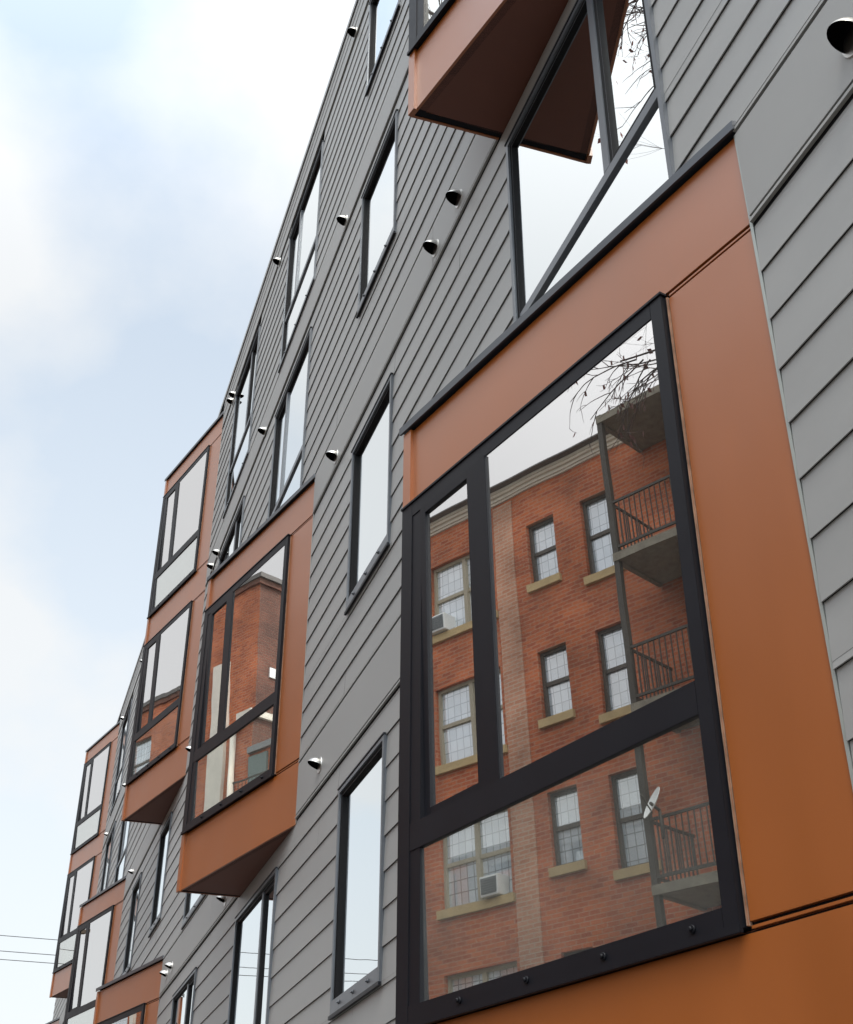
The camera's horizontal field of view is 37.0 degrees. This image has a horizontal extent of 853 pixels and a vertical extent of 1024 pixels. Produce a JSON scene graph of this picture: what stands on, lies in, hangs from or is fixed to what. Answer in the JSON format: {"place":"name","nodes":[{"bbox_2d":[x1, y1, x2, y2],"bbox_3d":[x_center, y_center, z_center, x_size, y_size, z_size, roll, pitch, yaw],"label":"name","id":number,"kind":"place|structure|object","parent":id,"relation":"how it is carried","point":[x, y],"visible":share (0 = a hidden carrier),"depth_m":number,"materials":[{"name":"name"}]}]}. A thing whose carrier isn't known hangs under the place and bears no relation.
{"place":"outdoors","nodes":[
{"label":"outdoors","id":0,"kind":"place"},
{"bbox_2d":[0,0,355,1023],"label":"sky","id":1,"kind":"structure","parent":0,"point":[152,152],"materials":[{"name":"white"}]},
{"label":"ground","id":2,"kind":"structure","parent":0,"visible":0},
{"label":"utility pole","id":3,"kind":"object","parent":2,"relation":"on","visible":0},
{"bbox_2d":[3,951,51,954],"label":"overhead cable","id":4,"kind":"object","parent":3,"relation":"attached to","point":[25,952],"visible":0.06,"depth_m":48.99,"materials":[{"name":"grey plastic"}]},
{"bbox_2d":[0,935,56,939],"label":"overhead cable","id":5,"kind":"object","parent":3,"relation":"attached to","point":[28,937],"visible":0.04,"depth_m":49.27,"materials":[{"name":"grey plastic"}]},
{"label":"utility pole","id":6,"kind":"object","parent":2,"relation":"on","visible":0},
{"bbox_2d":[0,959,53,963],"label":"overhead cable","id":7,"kind":"object","parent":6,"relation":"attached to","point":[26,961],"visible":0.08,"depth_m":48.83,"materials":[{"name":"grey plastic"}]},
{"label":"pavement","id":8,"kind":"structure","parent":0,"visible":0},
{"bbox_2d":[46,0,852,1023],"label":"apartment building","id":9,"kind":"structure","parent":8,"relation":"on","point":[494,664],"depth_m":5.51,"materials":[{"name":"grey paint"}]},
{"bbox_2d":[100,821,115,891],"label":"window","id":10,"kind":"structure","parent":9,"relation":"in","point":[109,845],"depth_m":28.30,"materials":[{"name":"black"}]},
{"bbox_2d":[110,698,132,815],"bbox_3d":[-6.990,5.660,29.403,0.149,2.235,1.756,10,-33,-16],"label":"window","id":11,"kind":"structure","parent":9,"relation":"in","point":[125,726],"depth_m":29.60,"materials":[{"name":"black"}]},
{"bbox_2d":[114,821,129,882],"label":"window","id":12,"kind":"structure","parent":9,"relation":"in","point":[125,827],"depth_m":25.22,"materials":[{"name":"black"}]},
{"bbox_2d":[122,872,142,974],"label":"window","id":13,"kind":"structure","parent":9,"relation":"in","point":[133,914],"depth_m":21.07,"materials":[{"name":"black"}]},
{"bbox_2d":[148,812,172,937],"bbox_3d":[-3.781,5.227,18.344,0.147,1.525,1.085,10,-33,-16],"label":"window","id":14,"kind":"structure","parent":9,"relation":"in","point":[162,859],"depth_m":18.50,"materials":[{"name":"black"}]},
{"bbox_2d":[170,967,197,1023],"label":"window","id":15,"kind":"structure","parent":9,"relation":"in","point":[182,1012],"depth_m":14.28,"materials":[{"name":"black"}]},
{"bbox_2d":[181,893,205,929],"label":"window","id":16,"kind":"structure","parent":9,"relation":"in","point":[192,901],"depth_m":15.06,"materials":[{"name":"black"}]},
{"bbox_2d":[218,495,245,566],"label":"window","id":17,"kind":"structure","parent":9,"relation":"in","point":[233,541],"depth_m":17.02,"materials":[{"name":"black"}]},
{"bbox_2d":[223,324,260,518],"bbox_3d":[-2.599,-1.277,18.271,0.149,2.235,1.745,10,-33,-16],"label":"window","id":18,"kind":"structure","parent":9,"relation":"in","point":[244,399],"depth_m":18.39,"materials":[{"name":"black"}]},
{"bbox_2d":[227,867,278,1023],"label":"window","id":19,"kind":"structure","parent":9,"relation":"in","point":[252,956],"depth_m":11.04,"materials":[{"name":"black"}]},
{"bbox_2d":[267,326,312,518],"bbox_3d":[-1.471,-0.596,13.863,0.149,2.268,1.745,10,-33,-16],"label":"window","id":20,"kind":"structure","parent":9,"relation":"in","point":[287,467],"depth_m":14.01,"materials":[{"name":"black"}]},
{"bbox_2d":[278,140,324,372],"bbox_3d":[-1.467,-3.065,15.403,0.149,2.235,1.745,10,-33,-16],"label":"window","id":21,"kind":"structure","parent":9,"relation":"in","point":[303,238],"depth_m":15.49,"materials":[{"name":"black"}]},
{"bbox_2d":[328,732,386,1020],"bbox_3d":[-0.397,2.356,8.210,0.147,1.551,1.129,10,-33,-16],"label":"window","id":22,"kind":"structure","parent":9,"relation":"in","point":[358,917],"depth_m":8.25,"materials":[{"name":"black"}]},
{"bbox_2d":[344,372,393,615],"bbox_3d":[-0.393,-0.125,9.757,0.147,1.525,1.129,10,-33,-16],"label":"window","id":23,"kind":"structure","parent":9,"relation":"in","point":[369,535],"depth_m":9.83,"materials":[{"name":"black"}]},
{"bbox_2d":[356,109,398,318],"bbox_3d":[-0.389,-2.633,11.322,0.147,1.498,1.129,10,-33,-16],"label":"window","id":24,"kind":"structure","parent":9,"relation":"in","point":[379,196],"depth_m":11.41,"materials":[{"name":"black"}]},
{"bbox_2d":[365,0,400,96],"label":"window","id":25,"kind":"structure","parent":9,"relation":"in","point":[382,13],"depth_m":12.99,"materials":[{"name":"black"}]},
{"bbox_2d":[504,0,674,322],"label":"window","id":26,"kind":"structure","parent":9,"relation":"in","point":[590,141],"depth_m":6.56,"materials":[{"name":"black"}]}
]}

